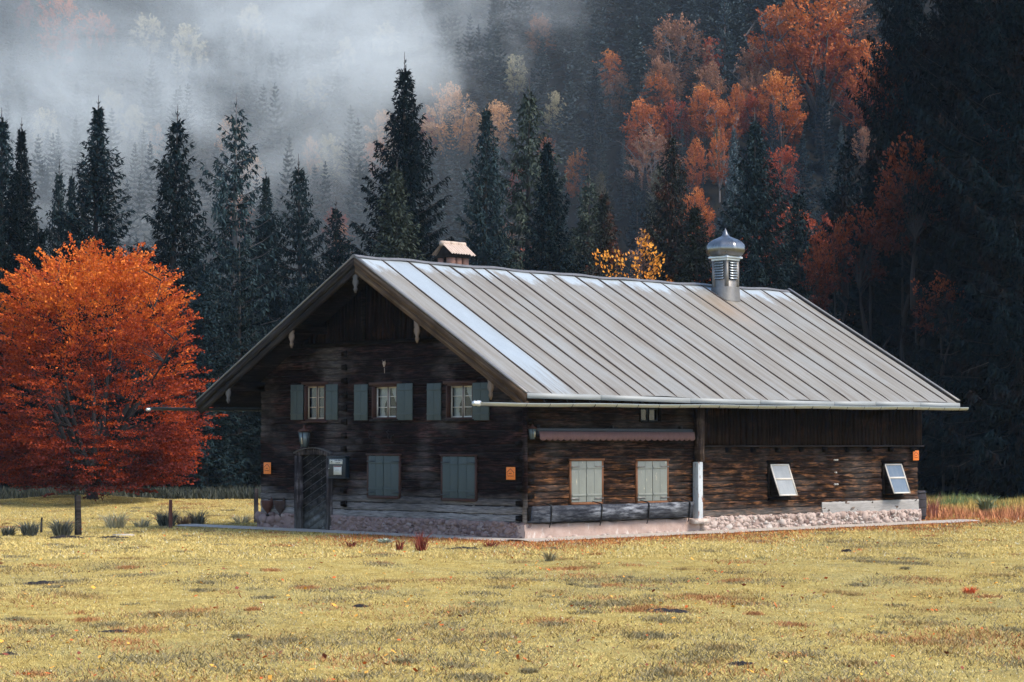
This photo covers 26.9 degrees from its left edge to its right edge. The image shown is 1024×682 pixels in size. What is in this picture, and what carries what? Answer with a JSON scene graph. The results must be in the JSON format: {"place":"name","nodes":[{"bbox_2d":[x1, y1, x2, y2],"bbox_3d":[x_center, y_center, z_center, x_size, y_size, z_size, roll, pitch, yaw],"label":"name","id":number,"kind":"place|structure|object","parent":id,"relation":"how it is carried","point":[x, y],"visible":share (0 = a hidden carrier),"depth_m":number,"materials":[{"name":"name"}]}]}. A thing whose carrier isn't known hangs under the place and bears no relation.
{"place":"outdoors","nodes":[
{"label":"outdoors","id":0,"kind":"place"},
{"bbox_2d":[175,524,518,540],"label":"pavement","id":1,"kind":"structure","parent":0,"point":[332,531],"depth_m":63.51,"materials":[{"name":"concrete"}]},
{"bbox_2d":[0,0,1023,681],"bbox_3d":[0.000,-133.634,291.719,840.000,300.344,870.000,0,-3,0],"label":"ground","id":2,"kind":"structure","parent":0,"point":[710,190],"depth_m":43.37,"materials":[{"name":"yellow plant"}]},
{"bbox_2d":[0,197,32,479],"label":"spruce tree","id":3,"kind":"object","parent":2,"relation":"on","point":[2,241],"visible":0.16,"depth_m":108.04,"materials":[{"name":"green plant"}]},
{"bbox_2d":[0,107,70,487],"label":"spruce tree","id":4,"kind":"object","parent":2,"relation":"on","point":[5,174],"visible":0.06,"depth_m":112.55,"materials":[{"name":"green plant"}]},
{"bbox_2d":[0,122,83,483],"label":"spruce tree","id":5,"kind":"object","parent":2,"relation":"on","point":[20,201],"visible":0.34,"depth_m":109.20,"materials":[{"name":"green plant"}]},
{"bbox_2d":[28,107,64,153],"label":"beech tree","id":6,"kind":"object","parent":2,"relation":"on","point":[39,125],"visible":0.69,"depth_m":355.67,"materials":[{"name":"grey plant"}]},
{"bbox_2d":[0,220,110,488],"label":"spruce tree","id":7,"kind":"object","parent":2,"relation":"on","point":[36,240],"visible":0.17,"depth_m":105.77,"materials":[{"name":"green plant"}]},
{"bbox_2d":[32,0,85,94],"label":"beech tree","id":8,"kind":"object","parent":2,"relation":"on","point":[51,44],"visible":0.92,"depth_m":390.84,"materials":[{"name":"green plant"}]},
{"bbox_2d":[41,159,81,487],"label":"spruce tree","id":9,"kind":"object","parent":2,"relation":"on","point":[58,200],"visible":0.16,"depth_m":116.38,"materials":[{"name":"green plant"}]},
{"bbox_2d":[80,10,116,63],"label":"beech tree","id":10,"kind":"object","parent":2,"relation":"on","point":[101,21],"visible":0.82,"depth_m":411.82,"materials":[{"name":"grey plant"}]},
{"bbox_2d":[44,95,160,488],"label":"spruce tree","id":11,"kind":"object","parent":2,"relation":"on","point":[102,178],"visible":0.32,"depth_m":112.93,"materials":[{"name":"green plant"}]},
{"bbox_2d":[0,231,227,500],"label":"beech tree","id":12,"kind":"object","parent":2,"relation":"on","point":[113,447],"visible":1,"depth_m":91.00,"materials":[{"name":"orange plant"}]},
{"bbox_2d":[116,104,151,156],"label":"beech tree","id":13,"kind":"object","parent":2,"relation":"on","point":[137,119],"visible":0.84,"depth_m":355.25,"materials":[{"name":"grey plant"}]},
{"bbox_2d":[83,237,198,489],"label":"spruce tree","id":14,"kind":"object","parent":2,"relation":"on","point":[143,249],"visible":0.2,"depth_m":108.42,"materials":[{"name":"green plant"}]},
{"bbox_2d":[127,13,167,65],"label":"beech tree","id":15,"kind":"object","parent":2,"relation":"on","point":[154,45],"visible":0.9,"depth_m":403.01,"materials":[{"name":"grey plant"}]},
{"bbox_2d":[78,109,250,490],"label":"spruce tree","id":16,"kind":"object","parent":2,"relation":"on","point":[170,188],"visible":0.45,"depth_m":109.76,"materials":[{"name":"green plant"}]},
{"bbox_2d":[166,23,212,93],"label":"beech tree","id":17,"kind":"object","parent":2,"relation":"on","point":[186,35],"visible":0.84,"depth_m":388.90,"materials":[{"name":"grey plant"}]},
{"bbox_2d":[151,269,260,489],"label":"spruce tree","id":18,"kind":"object","parent":2,"relation":"on","point":[203,308],"visible":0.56,"depth_m":104.84,"materials":[{"name":"green plant"}]},
{"bbox_2d":[152,95,292,489],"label":"spruce tree","id":19,"kind":"object","parent":2,"relation":"on","point":[225,223],"visible":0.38,"depth_m":118.24,"materials":[{"name":"green plant"}]},
{"bbox_2d":[197,236,270,489],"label":"spruce tree","id":20,"kind":"object","parent":2,"relation":"on","point":[240,292],"visible":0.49,"depth_m":107.63,"materials":[{"name":"green plant"}]},
{"bbox_2d":[235,3,267,53],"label":"beech tree","id":21,"kind":"object","parent":2,"relation":"on","point":[253,16],"visible":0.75,"depth_m":411.38,"materials":[{"name":"grey plant"}]},
{"bbox_2d":[223,172,294,478],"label":"spruce tree","id":22,"kind":"object","parent":2,"relation":"on","point":[269,230],"visible":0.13,"depth_m":121.08,"materials":[{"name":"green plant"}]},
{"bbox_2d":[253,154,342,483],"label":"spruce tree","id":23,"kind":"object","parent":2,"relation":"on","point":[305,257],"visible":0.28,"depth_m":118.91,"materials":[{"name":"green plant"}]},
{"bbox_2d":[314,133,348,193],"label":"beech tree","id":24,"kind":"object","parent":2,"relation":"on","point":[327,142],"visible":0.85,"depth_m":324.09,"materials":[{"name":"plant"}]},
{"bbox_2d":[316,202,355,285],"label":"spruce tree","id":25,"kind":"object","parent":2,"relation":"on","point":[336,261],"visible":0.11,"depth_m":123.29,"materials":[{"name":"green plant"}]},
{"bbox_2d":[371,167,425,260],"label":"spruce tree","id":26,"kind":"object","parent":2,"relation":"on","point":[397,243],"visible":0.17,"depth_m":106.26,"materials":[{"name":"green plant"}]},
{"bbox_2d":[345,52,454,261],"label":"spruce tree","id":27,"kind":"object","parent":2,"relation":"on","point":[412,172],"visible":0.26,"depth_m":116.24,"materials":[{"name":"green plant"}]},
{"bbox_2d":[421,80,478,179],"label":"beech tree","id":28,"kind":"object","parent":2,"relation":"on","point":[440,130],"visible":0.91,"depth_m":297.16,"materials":[{"name":"orange plant"}]},
{"bbox_2d":[0,0,917,320],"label":"forest","id":29,"kind":"object","parent":2,"relation":"on","point":[218,18],"visible":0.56,"depth_m":333.84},
{"bbox_2d":[455,104,517,268],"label":"spruce tree","id":30,"kind":"object","parent":2,"relation":"on","point":[481,218],"visible":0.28,"depth_m":117.90,"materials":[{"name":"green plant"}]},
{"bbox_2d":[474,99,517,168],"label":"beech tree","id":31,"kind":"object","parent":2,"relation":"on","point":[494,108],"visible":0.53,"depth_m":289.16,"materials":[{"name":"orange plant"}]},
{"bbox_2d":[0,484,992,499],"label":"undergrowth","id":32,"kind":"object","parent":2,"relation":"on","point":[218,493],"visible":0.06,"depth_m":100.73,"materials":[{"name":"green plant"}]},
{"bbox_2d":[0,504,1020,681],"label":"fallen leaves","id":33,"kind":"object","parent":2,"relation":"on","point":[415,669],"visible":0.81,"depth_m":32.85,"materials":[{"name":"orange plant"}]},
{"bbox_2d":[502,54,528,107],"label":"beech tree","id":34,"kind":"object","parent":2,"relation":"on","point":[521,80],"visible":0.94,"depth_m":306.82,"materials":[{"name":"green plant"}]},
{"bbox_2d":[488,77,586,272],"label":"spruce tree","id":35,"kind":"object","parent":2,"relation":"on","point":[530,160],"visible":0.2,"depth_m":124.52,"materials":[{"name":"green plant"}]},
{"bbox_2d":[525,13,557,64],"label":"beech tree","id":36,"kind":"object","parent":2,"relation":"on","point":[539,23],"visible":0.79,"depth_m":314.55,"materials":[{"name":"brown plant"}]},
{"bbox_2d":[146,228,968,540],"bbox_3d":[1.801,1.008,68.704,22.650,10.100,15.187,3,-4,-44],"label":"farmhouse","id":37,"kind":"object","parent":2,"relation":"on","point":[778,402],"visible":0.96,"depth_m":64.25,"materials":[{"name":"brown wood"}]},
{"bbox_2d":[293,447,333,529],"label":"door","id":38,"kind":"structure","parent":37,"relation":"in","point":[313,509],"depth_m":65.45,"materials":[{"name":"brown wood"}]},
{"bbox_2d":[290,381,337,422],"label":"window","id":39,"kind":"structure","parent":37,"relation":"in","point":[328,397],"depth_m":65.57,"materials":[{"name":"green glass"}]},
{"bbox_2d":[327,456,349,478],"bbox_3d":[-5.223,3.799,64.363,0.200,0.680,0.840,3,-4,-44],"label":"notice box","id":40,"kind":"object","parent":37,"relation":"attached to","point":[338,468],"visible":1,"depth_m":64.24,"materials":[{"name":"metal"}]},
{"bbox_2d":[354,382,412,420],"bbox_3d":[-3.728,1.792,63.179,0.322,1.156,2.656,3,-4,-44],"label":"window","id":41,"kind":"structure","parent":37,"relation":"in","point":[402,392],"depth_m":63.27,"materials":[{"name":"white paint"}]},
{"bbox_2d":[366,453,401,498],"bbox_3d":[-3.779,3.978,63.022,0.104,1.324,1.526,3,-4,-44],"label":"window","id":42,"kind":"structure","parent":37,"relation":"in","point":[384,472],"depth_m":62.98,"materials":[{"name":"wood"}]},
{"bbox_2d":[426,380,488,421],"bbox_3d":[-1.467,1.714,60.880,0.321,1.157,2.626,3,-4,-44],"label":"window","id":43,"kind":"structure","parent":37,"relation":"in","point":[455,390],"depth_m":61.07,"materials":[{"name":"white paint"}]},
{"bbox_2d":[439,454,477,501],"bbox_3d":[-1.510,3.884,60.720,0.105,1.332,1.517,3,-4,-44],"label":"window","id":44,"kind":"structure","parent":37,"relation":"in","point":[459,481],"depth_m":60.67,"materials":[{"name":"wood"}]},
{"bbox_2d":[568,458,604,504],"bbox_3d":[2.106,3.986,60.575,1.423,1.314,0.108,3,-4,-44],"label":"window","id":45,"kind":"structure","parent":37,"relation":"in","point":[586,476],"depth_m":60.54,"materials":[{"name":"wood"}]},
{"bbox_2d":[526,499,693,527],"bbox_3d":[2.888,4.904,61.063,6.740,0.696,0.358,3,-4,-44],"label":"hay trough","id":46,"kind":"object","parent":37,"relation":"attached to","point":[600,512],"visible":1,"depth_m":60.77,"materials":[{"name":"grey wood"}]},
{"bbox_2d":[536,425,694,440],"bbox_3d":[2.961,2.638,61.240,6.600,0.430,0.443,3,-4,-44],"label":"awning","id":47,"kind":"object","parent":37,"relation":"attached to","point":[603,434],"visible":1,"depth_m":60.96,"materials":[{"name":"fabric"}]},
{"bbox_2d":[635,459,669,502],"bbox_3d":[4.096,4.100,62.524,1.464,1.312,0.103,3,-4,-44],"label":"window","id":48,"kind":"structure","parent":37,"relation":"in","point":[651,475],"depth_m":62.50,"materials":[{"name":"wood"}]},
{"bbox_2d":[766,460,797,499],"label":"window","id":49,"kind":"structure","parent":37,"relation":"in","point":[780,480],"depth_m":66.44,"materials":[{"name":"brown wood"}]},
{"bbox_2d":[881,460,910,497],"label":"window","id":50,"kind":"structure","parent":37,"relation":"in","point":[894,481],"depth_m":70.62,"materials":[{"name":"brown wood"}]},
{"bbox_2d":[522,136,597,273],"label":"spruce tree","id":51,"kind":"object","parent":2,"relation":"on","point":[549,206],"visible":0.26,"depth_m":115.17,"materials":[{"name":"green plant"}]},
{"bbox_2d":[564,148,588,214],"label":"beech tree","id":52,"kind":"object","parent":2,"relation":"on","point":[572,161],"visible":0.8,"depth_m":257.48,"materials":[{"name":"orange plant"}]},
{"bbox_2d":[552,166,616,276],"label":"spruce tree","id":53,"kind":"object","parent":2,"relation":"on","point":[580,238],"visible":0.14,"depth_m":117.44,"materials":[{"name":"green plant"}]},
{"bbox_2d":[574,64,616,200],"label":"spruce tree","id":54,"kind":"object","parent":2,"relation":"on","point":[590,122],"visible":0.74,"depth_m":255.97,"materials":[{"name":"green plant"}]},
{"bbox_2d":[583,183,625,276],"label":"spruce tree","id":55,"kind":"object","parent":2,"relation":"on","point":[606,241],"visible":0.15,"depth_m":111.11,"materials":[{"name":"green plant"}]},
{"bbox_2d":[592,48,624,104],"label":"beech tree","id":56,"kind":"object","parent":2,"relation":"on","point":[610,58],"visible":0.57,"depth_m":285.03,"materials":[{"name":"orange plant"}]},
{"bbox_2d":[602,71,636,126],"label":"beech tree","id":57,"kind":"object","parent":2,"relation":"on","point":[621,91],"visible":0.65,"depth_m":275.62,"materials":[{"name":"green plant"}]},
{"bbox_2d":[613,137,633,219],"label":"spruce tree","id":58,"kind":"object","parent":2,"relation":"on","point":[622,198],"visible":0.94,"depth_m":244.45,"materials":[{"name":"green plant"}]},
{"bbox_2d":[592,230,672,281],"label":"maple tree","id":59,"kind":"object","parent":2,"relation":"on","point":[656,259],"visible":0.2,"depth_m":96.90,"materials":[{"name":"yellow plant"}]},
{"bbox_2d":[617,165,653,276],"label":"spruce tree","id":60,"kind":"object","parent":2,"relation":"on","point":[637,193],"visible":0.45,"depth_m":220.29,"materials":[{"name":"green plant"}]},
{"bbox_2d":[616,96,670,189],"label":"beech tree","id":61,"kind":"object","parent":2,"relation":"on","point":[639,110],"visible":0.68,"depth_m":247.76,"materials":[{"name":"orange plant"}]},
{"bbox_2d":[623,126,687,212],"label":"beech tree","id":62,"kind":"object","parent":2,"relation":"on","point":[657,142],"visible":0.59,"depth_m":239.48,"materials":[{"name":"orange plant"}]},
{"bbox_2d":[640,70,675,137],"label":"beech tree","id":63,"kind":"object","parent":2,"relation":"on","point":[663,83],"visible":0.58,"depth_m":260.26,"materials":[{"name":"orange plant"}]},
{"bbox_2d":[638,55,687,127],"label":"beech tree","id":64,"kind":"object","parent":2,"relation":"on","point":[660,66],"visible":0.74,"depth_m":262.80,"materials":[{"name":"orange plant"}]},
{"bbox_2d":[633,123,705,283],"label":"spruce tree","id":65,"kind":"object","parent":2,"relation":"on","point":[668,214],"visible":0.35,"depth_m":119.06,"materials":[{"name":"green plant"}]},
{"bbox_2d":[652,100,692,159],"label":"beech tree","id":66,"kind":"object","parent":2,"relation":"on","point":[683,126],"visible":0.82,"depth_m":247.64,"materials":[{"name":"orange plant"}]},
{"bbox_2d":[642,12,714,114],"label":"beech tree","id":67,"kind":"object","parent":2,"relation":"on","point":[671,29],"visible":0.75,"depth_m":266.29,"materials":[{"name":"orange plant"}]},
{"bbox_2d":[671,197,711,283],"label":"spruce tree","id":68,"kind":"object","parent":2,"relation":"on","point":[698,246],"visible":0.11,"depth_m":116.29,"materials":[{"name":"green plant"}]},
{"bbox_2d":[668,186,715,257],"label":"beech tree","id":69,"kind":"object","parent":2,"relation":"on","point":[698,195],"visible":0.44,"depth_m":219.68,"materials":[{"name":"orange plant"}]},
{"bbox_2d":[683,137,710,198],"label":"beech tree","id":70,"kind":"object","parent":2,"relation":"on","point":[697,175],"visible":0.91,"depth_m":235.58,"materials":[{"name":"orange plant"}]},
{"bbox_2d":[683,82,729,160],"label":"beech tree","id":71,"kind":"object","parent":2,"relation":"on","point":[701,96],"visible":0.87,"depth_m":245.57,"materials":[{"name":"orange plant"}]},
{"bbox_2d":[689,60,728,144],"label":"beech tree","id":72,"kind":"object","parent":2,"relation":"on","point":[713,79],"visible":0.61,"depth_m":248.90,"materials":[{"name":"orange plant"}]},
{"bbox_2d":[707,129,729,201],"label":"beech tree","id":73,"kind":"object","parent":2,"relation":"on","point":[720,174],"visible":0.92,"depth_m":235.97,"materials":[{"name":"orange plant"}]},
{"bbox_2d":[705,0,737,130],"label":"spruce tree","id":74,"kind":"object","parent":2,"relation":"on","point":[724,60],"visible":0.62,"depth_m":254.70,"materials":[{"name":"green plant"}]},
{"bbox_2d":[703,99,744,165],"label":"beech tree","id":75,"kind":"object","parent":2,"relation":"on","point":[722,110],"visible":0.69,"depth_m":242.69,"materials":[{"name":"orange plant"}]},
{"bbox_2d":[711,125,744,285],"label":"spruce tree","id":76,"kind":"object","parent":2,"relation":"on","point":[733,144],"visible":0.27,"depth_m":215.47,"materials":[{"name":"green plant"}]},
{"bbox_2d":[726,44,781,111],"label":"beech tree","id":77,"kind":"object","parent":2,"relation":"on","point":[742,73],"visible":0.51,"depth_m":253.89,"materials":[{"name":"orange plant"}]},
{"bbox_2d":[705,107,812,299],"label":"spruce tree","id":78,"kind":"object","parent":2,"relation":"on","point":[752,217],"visible":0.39,"depth_m":116.23,"materials":[{"name":"green plant"}]},
{"bbox_2d":[761,100,787,193],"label":"spruce tree","id":79,"kind":"object","parent":2,"relation":"on","point":[772,135],"visible":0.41,"depth_m":235.29,"materials":[{"name":"green plant"}]},
{"bbox_2d":[744,2,814,127],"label":"beech tree","id":80,"kind":"object","parent":2,"relation":"on","point":[768,44],"visible":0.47,"depth_m":254.59,"materials":[{"name":"orange plant"}]},
{"bbox_2d":[751,68,808,167],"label":"beech tree","id":81,"kind":"object","parent":2,"relation":"on","point":[774,83],"visible":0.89,"depth_m":242.28,"materials":[{"name":"orange plant"}]},
{"bbox_2d":[757,145,813,225],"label":"beech tree","id":82,"kind":"object","parent":2,"relation":"on","point":[784,161],"visible":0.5,"depth_m":229.48,"materials":[{"name":"orange plant"}]},
{"bbox_2d":[782,135,822,262],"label":"spruce tree","id":83,"kind":"object","parent":2,"relation":"on","point":[800,180],"visible":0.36,"depth_m":222.67,"materials":[{"name":"green plant"}]},
{"bbox_2d":[778,185,836,315],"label":"spruce tree","id":84,"kind":"object","parent":2,"relation":"on","point":[800,232],"visible":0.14,"depth_m":121.37,"materials":[{"name":"green plant"}]},
{"bbox_2d":[765,0,865,147],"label":"beech tree","id":85,"kind":"object","parent":2,"relation":"on","point":[818,18],"visible":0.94,"depth_m":249.97,"materials":[{"name":"orange plant"}]},
{"bbox_2d":[796,241,840,311],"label":"beech tree","id":86,"kind":"object","parent":2,"relation":"on","point":[819,301],"visible":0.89,"depth_m":102.13,"materials":[{"name":"red plant"}]},
{"bbox_2d":[805,65,837,172],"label":"spruce tree","id":87,"kind":"object","parent":2,"relation":"on","point":[826,145],"visible":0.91,"depth_m":243.45,"materials":[{"name":"green plant"}]},
{"bbox_2d":[796,19,859,127],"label":"beech tree","id":88,"kind":"object","parent":2,"relation":"on","point":[830,74],"visible":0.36,"depth_m":254.50,"materials":[{"name":"orange plant"}]},
{"bbox_2d":[805,215,853,322],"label":"beech tree","id":89,"kind":"object","parent":2,"relation":"on","point":[844,279],"visible":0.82,"depth_m":103.97,"materials":[{"name":"red plant"}]},
{"bbox_2d":[801,125,889,347],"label":"spruce tree","id":90,"kind":"object","parent":2,"relation":"on","point":[842,194],"visible":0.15,"depth_m":116.40,"materials":[{"name":"green plant"}]},
{"bbox_2d":[814,0,880,85],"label":"beech tree","id":91,"kind":"object","parent":2,"relation":"on","point":[860,8],"visible":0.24,"depth_m":264.82,"materials":[{"name":"orange plant"}]},
{"bbox_2d":[824,39,892,152],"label":"beech tree","id":92,"kind":"object","parent":2,"relation":"on","point":[860,123],"visible":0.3,"depth_m":248.21,"materials":[{"name":"orange plant"}]},
{"bbox_2d":[833,202,896,349],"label":"beech tree","id":93,"kind":"object","parent":2,"relation":"on","point":[860,268],"visible":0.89,"depth_m":103.18,"materials":[{"name":"red plant"}]},
{"bbox_2d":[827,155,904,358],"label":"spruce tree","id":94,"kind":"object","parent":2,"relation":"on","point":[854,314],"visible":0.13,"depth_m":109.46,"materials":[{"name":"green plant"}]},
{"bbox_2d":[863,48,914,356],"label":"beech tree","id":95,"kind":"object","parent":2,"relation":"on","point":[875,84],"visible":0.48,"depth_m":108.91,"materials":[{"name":"orange plant"}]},
{"bbox_2d":[868,165,922,362],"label":"beech tree","id":96,"kind":"object","parent":2,"relation":"on","point":[904,311],"visible":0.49,"depth_m":101.77,"materials":[{"name":"red plant"}]},
{"bbox_2d":[844,0,954,487],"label":"spruce tree","id":97,"kind":"object","parent":2,"relation":"on","point":[901,10],"visible":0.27,"depth_m":107.90,"materials":[{"name":"green plant"}]},
{"bbox_2d":[873,131,949,489],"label":"beech tree","id":98,"kind":"object","parent":2,"relation":"on","point":[915,222],"visible":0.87,"depth_m":99.14,"materials":[{"name":"orange plant"}]},
{"bbox_2d":[866,153,1001,487],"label":"spruce tree","id":99,"kind":"object","parent":2,"relation":"on","point":[889,331],"visible":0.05,"depth_m":105.26,"materials":[{"name":"green plant"}]},
{"bbox_2d":[910,270,970,494],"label":"beech tree","id":100,"kind":"object","parent":2,"relation":"on","point":[949,295],"visible":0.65,"depth_m":97.09,"materials":[{"name":"red plant"}]},
{"bbox_2d":[881,0,1023,497],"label":"spruce tree","id":101,"kind":"object","parent":2,"relation":"on","point":[949,60],"visible":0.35,"depth_m":99.35,"materials":[{"name":"green plant"}]},
{"bbox_2d":[908,0,1023,500],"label":"spruce tree","id":102,"kind":"object","parent":2,"relation":"on","point":[1005,34],"visible":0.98,"depth_m":95.52,"materials":[{"name":"green plant"}]},
{"bbox_2d":[917,486,1023,520],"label":"tall weeds","id":103,"kind":"object","parent":2,"relation":"on","point":[959,506],"visible":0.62,"depth_m":82.06,"materials":[{"name":"brown plant"}]},
{"bbox_2d":[514,519,979,541],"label":"pavement","id":104,"kind":"structure","parent":0,"point":[732,531],"depth_m":64.19,"materials":[{"name":"concrete"}]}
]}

